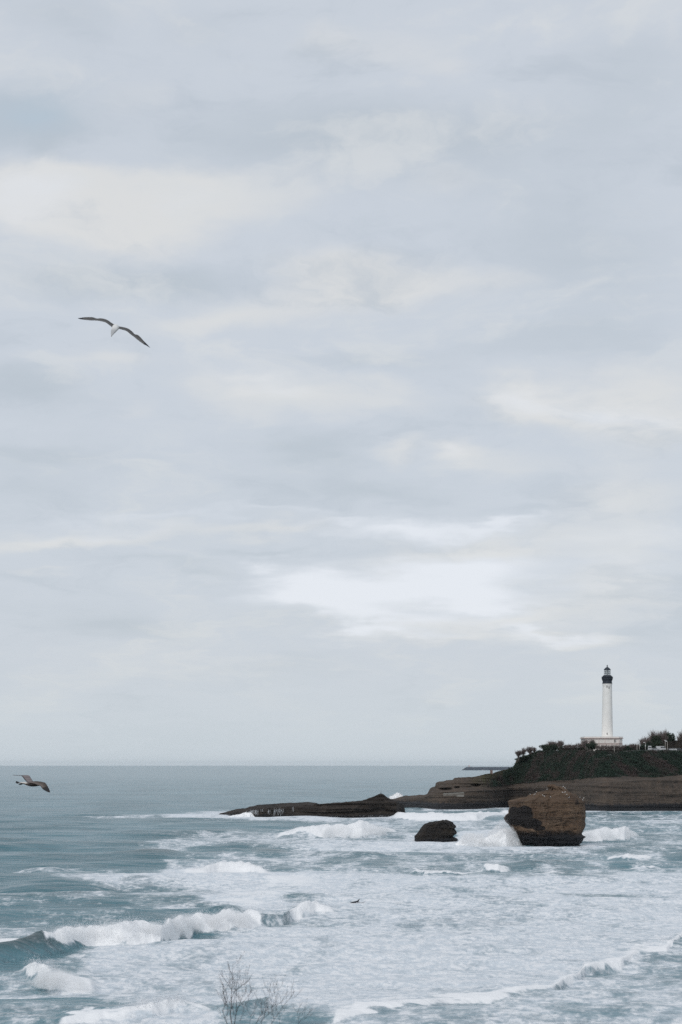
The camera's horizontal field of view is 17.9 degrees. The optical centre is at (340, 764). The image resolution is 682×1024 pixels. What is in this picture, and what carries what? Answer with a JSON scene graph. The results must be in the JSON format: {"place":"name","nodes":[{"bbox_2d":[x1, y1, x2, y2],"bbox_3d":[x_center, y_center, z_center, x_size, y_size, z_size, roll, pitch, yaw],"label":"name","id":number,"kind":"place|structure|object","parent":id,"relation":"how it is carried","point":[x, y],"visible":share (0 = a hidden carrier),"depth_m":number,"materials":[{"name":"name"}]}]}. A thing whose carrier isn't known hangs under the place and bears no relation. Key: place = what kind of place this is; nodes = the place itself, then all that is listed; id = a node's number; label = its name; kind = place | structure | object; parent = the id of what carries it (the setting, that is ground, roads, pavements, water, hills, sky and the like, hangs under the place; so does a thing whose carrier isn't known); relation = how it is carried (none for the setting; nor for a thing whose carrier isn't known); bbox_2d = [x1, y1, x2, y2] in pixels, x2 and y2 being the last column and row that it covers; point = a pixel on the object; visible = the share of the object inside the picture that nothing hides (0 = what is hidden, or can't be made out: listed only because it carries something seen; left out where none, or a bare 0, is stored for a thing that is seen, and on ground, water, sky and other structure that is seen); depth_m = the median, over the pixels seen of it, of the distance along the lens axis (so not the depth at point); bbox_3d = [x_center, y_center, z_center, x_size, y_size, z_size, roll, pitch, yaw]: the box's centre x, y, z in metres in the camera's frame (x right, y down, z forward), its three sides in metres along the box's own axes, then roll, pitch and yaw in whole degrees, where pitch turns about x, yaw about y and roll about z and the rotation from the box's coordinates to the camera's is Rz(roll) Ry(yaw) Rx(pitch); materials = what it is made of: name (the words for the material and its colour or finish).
{"place":"outdoors","nodes":[
{"label":"outdoors","id":0,"kind":"place"},
{"bbox_2d":[15,775,49,791],"bbox_3d":[-8.604,0.517,59.994,1.464,0.479,0.460,0,0,24],"label":"flying gull","id":1,"kind":"object","parent":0,"point":[31,782],"visible":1,"depth_m":59.94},
{"bbox_2d":[78,317,148,346],"bbox_3d":[-4.035,-7.772,38.978,1.220,0.588,0.660,0,0,20],"label":"flying gull","id":2,"kind":"object","parent":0,"point":[115,328],"visible":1,"depth_m":38.99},
{"bbox_2d":[0,766,681,1023],"bbox_3d":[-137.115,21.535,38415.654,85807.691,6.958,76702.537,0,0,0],"label":"sea","id":3,"kind":"structure","parent":0,"point":[518,935],"depth_m":350.13,"materials":[{"name":"liquid"}]},
{"bbox_2d":[228,812,254,816],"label":"spray","id":4,"kind":"object","parent":3,"relation":"on","point":[246,814],"visible":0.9,"depth_m":957.93,"materials":[{"name":"white liquid"}]},
{"bbox_2d":[220,793,404,817],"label":"reef rock","id":5,"kind":"object","parent":3,"relation":"in","point":[380,805],"visible":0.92,"depth_m":947.67,"materials":[{"name":"brown stone"}]},
{"bbox_2d":[225,808,388,816],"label":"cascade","id":6,"kind":"object","parent":5,"relation":"on","point":[277,814],"visible":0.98,"depth_m":957.45,"materials":[{"name":"white liquid"}]},
{"bbox_2d":[1,812,679,1008],"bbox_3d":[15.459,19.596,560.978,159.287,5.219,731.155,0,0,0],"label":"spray","id":7,"kind":"object","parent":3,"relation":"on","point":[145,1002],"visible":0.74,"depth_m":276.49,"materials":[{"name":"white liquid"}]},
{"bbox_2d":[389,793,402,798],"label":"spray","id":8,"kind":"object","parent":3,"relation":"on","point":[395,795],"visible":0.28,"depth_m":1247.54,"materials":[{"name":"white liquid"}]},
{"bbox_2d":[414,820,457,841],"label":"boulder","id":9,"kind":"object","parent":3,"relation":"in","point":[440,831],"visible":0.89,"depth_m":642.26,"materials":[{"name":"black stone"}]},
{"bbox_2d":[392,791,519,845],"bbox_3d":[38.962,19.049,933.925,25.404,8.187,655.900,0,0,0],"label":"spray","id":10,"kind":"object","parent":3,"relation":"on","point":[483,836],"visible":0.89,"depth_m":616.22,"materials":[{"name":"white liquid"}]},
{"bbox_2d":[462,767,511,769],"bbox_3d":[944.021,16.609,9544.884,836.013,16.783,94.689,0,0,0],"label":"breakwater","id":11,"kind":"object","parent":3,"relation":"in","point":[485,768],"visible":0.22,"depth_m":9512.83,"materials":[{"name":"concrete"}]},
{"bbox_2d":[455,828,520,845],"bbox_3d":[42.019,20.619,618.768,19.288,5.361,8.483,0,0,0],"label":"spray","id":12,"kind":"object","parent":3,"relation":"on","point":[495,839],"visible":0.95,"depth_m":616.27,"materials":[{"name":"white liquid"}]},
{"bbox_2d":[504,784,585,846],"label":"sea stack","id":13,"kind":"object","parent":3,"relation":"in","point":[555,816],"visible":0.91,"depth_m":614.10,"materials":[{"name":"brown stone"}]},
{"bbox_2d":[0,0,681,765],"label":"sky","id":14,"kind":"structure","parent":0,"point":[388,471],"materials":[{"name":"grey"}]},
{"bbox_2d":[392,751,681,810],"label":"headland","id":15,"kind":"structure","parent":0,"point":[631,793],"depth_m":1113.60,"materials":[{"name":"brown stone"}]},
{"bbox_2d":[443,792,463,796],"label":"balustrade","id":16,"kind":"object","parent":15,"relation":"on","point":[458,795],"visible":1,"depth_m":1108.73,"materials":[{"name":"concrete"}]},
{"bbox_2d":[515,750,521,760],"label":"bare tree","id":17,"kind":"object","parent":15,"relation":"on","point":[518,753],"visible":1,"depth_m":1212.93,"materials":[{"name":"grey plant"}]},
{"bbox_2d":[525,746,532,754],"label":"bare tree","id":18,"kind":"object","parent":15,"relation":"on","point":[529,750],"visible":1,"depth_m":1209.54,"materials":[{"name":"grey plant"}]},
{"bbox_2d":[539,744,550,751],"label":"evergreen tree","id":19,"kind":"object","parent":15,"relation":"on","point":[544,746],"visible":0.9,"depth_m":1192.89,"materials":[{"name":"green plant"}]},
{"bbox_2d":[550,744,559,750],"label":"evergreen tree","id":20,"kind":"object","parent":15,"relation":"on","point":[553,747],"visible":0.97,"depth_m":1182.65,"materials":[{"name":"green plant"}]},
{"bbox_2d":[555,740,563,746],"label":"bare tree","id":21,"kind":"object","parent":15,"relation":"on","point":[559,744],"visible":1,"depth_m":1184.87,"materials":[{"name":"grey plant"}]},
{"bbox_2d":[558,747,580,750],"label":"hedge","id":22,"kind":"object","parent":15,"relation":"on","point":[563,749],"visible":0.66,"depth_m":1173.24,"materials":[{"name":"green plant"}]},
{"bbox_2d":[487,749,681,787],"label":"undergrowth","id":23,"kind":"object","parent":15,"relation":"on","point":[627,762],"visible":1,"depth_m":1133.55,"materials":[{"name":"green plant"}]},
{"bbox_2d":[581,738,588,749],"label":"bare tree","id":24,"kind":"object","parent":15,"relation":"on","point":[584,743],"visible":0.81,"depth_m":1144.60,"materials":[{"name":"grey plant"}]},
{"bbox_2d":[585,741,597,750],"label":"evergreen tree","id":25,"kind":"object","parent":15,"relation":"on","point":[592,745],"visible":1,"depth_m":1130.38,"materials":[{"name":"green plant"}]},
{"bbox_2d":[580,665,623,750],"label":"lighthouse","id":26,"kind":"object","parent":15,"relation":"on","point":[607,738],"visible":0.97,"depth_m":1165.44,"materials":[{"name":"white paint"}]},
{"bbox_2d":[596,749,621,752],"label":"hedge","id":27,"kind":"object","parent":15,"relation":"on","point":[612,750],"visible":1,"depth_m":1119.90,"materials":[{"name":"green plant"}]},
{"bbox_2d":[638,737,646,744],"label":"bare tree","id":28,"kind":"object","parent":15,"relation":"on","point":[642,741],"visible":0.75,"depth_m":1165.70,"materials":[{"name":"grey plant"}]},
{"bbox_2d":[640,743,647,749],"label":"evergreen bush","id":29,"kind":"object","parent":15,"relation":"on","point":[642,746],"visible":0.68,"depth_m":1151.70,"materials":[{"name":"green plant"}]},
{"bbox_2d":[645,741,654,747],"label":"evergreen bush","id":30,"kind":"object","parent":15,"relation":"on","point":[651,745],"visible":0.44,"depth_m":1168.07,"materials":[{"name":"green plant"}]},
{"bbox_2d":[648,730,656,739],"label":"bare tree","id":31,"kind":"object","parent":15,"relation":"on","point":[651,734],"visible":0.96,"depth_m":1181.87,"materials":[{"name":"grey plant"}]},
{"bbox_2d":[650,735,663,745],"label":"evergreen tree","id":32,"kind":"object","parent":15,"relation":"on","point":[656,740],"visible":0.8,"depth_m":1176.26,"materials":[{"name":"green plant"}]},
{"bbox_2d":[656,746,665,749],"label":"parked van","id":33,"kind":"object","parent":15,"relation":"on","point":[660,747],"visible":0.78,"depth_m":1151.94,"materials":[{"name":"white paint"}]},
{"bbox_2d":[653,741,673,748],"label":"hedge","id":34,"kind":"object","parent":15,"relation":"on","point":[670,744],"visible":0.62,"depth_m":1173.34,"materials":[{"name":"green plant"}]},
{"bbox_2d":[659,733,668,742],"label":"bare tree","id":35,"kind":"object","parent":15,"relation":"on","point":[663,738],"visible":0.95,"depth_m":1179.31,"materials":[{"name":"grey plant"}]},
{"bbox_2d":[664,733,674,741],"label":"evergreen tree","id":36,"kind":"object","parent":15,"relation":"on","point":[671,736],"visible":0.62,"depth_m":1185.31,"materials":[{"name":"green plant"}]},
{"bbox_2d":[673,740,681,748],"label":"hedge","id":37,"kind":"object","parent":15,"relation":"on","point":[677,743],"visible":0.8,"depth_m":1187.90,"materials":[{"name":"green plant"}]},
{"bbox_2d":[676,730,681,739],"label":"bare tree","id":38,"kind":"object","parent":15,"relation":"on","point":[678,737],"visible":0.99,"depth_m":1192.81,"materials":[{"name":"grey plant"}]},
{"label":"ground","id":39,"kind":"structure","parent":0,"visible":0},
{"bbox_2d":[215,951,258,1023],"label":"bare shrub","id":40,"kind":"object","parent":39,"relation":"on","point":[225,1002],"visible":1,"depth_m":14.94,"materials":[{"name":"plant"}]},
{"bbox_2d":[246,977,303,1023],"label":"bare shrub","id":41,"kind":"object","parent":39,"relation":"on","point":[272,1005],"visible":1,"depth_m":15.52,"materials":[{"name":"plant"}]}
]}

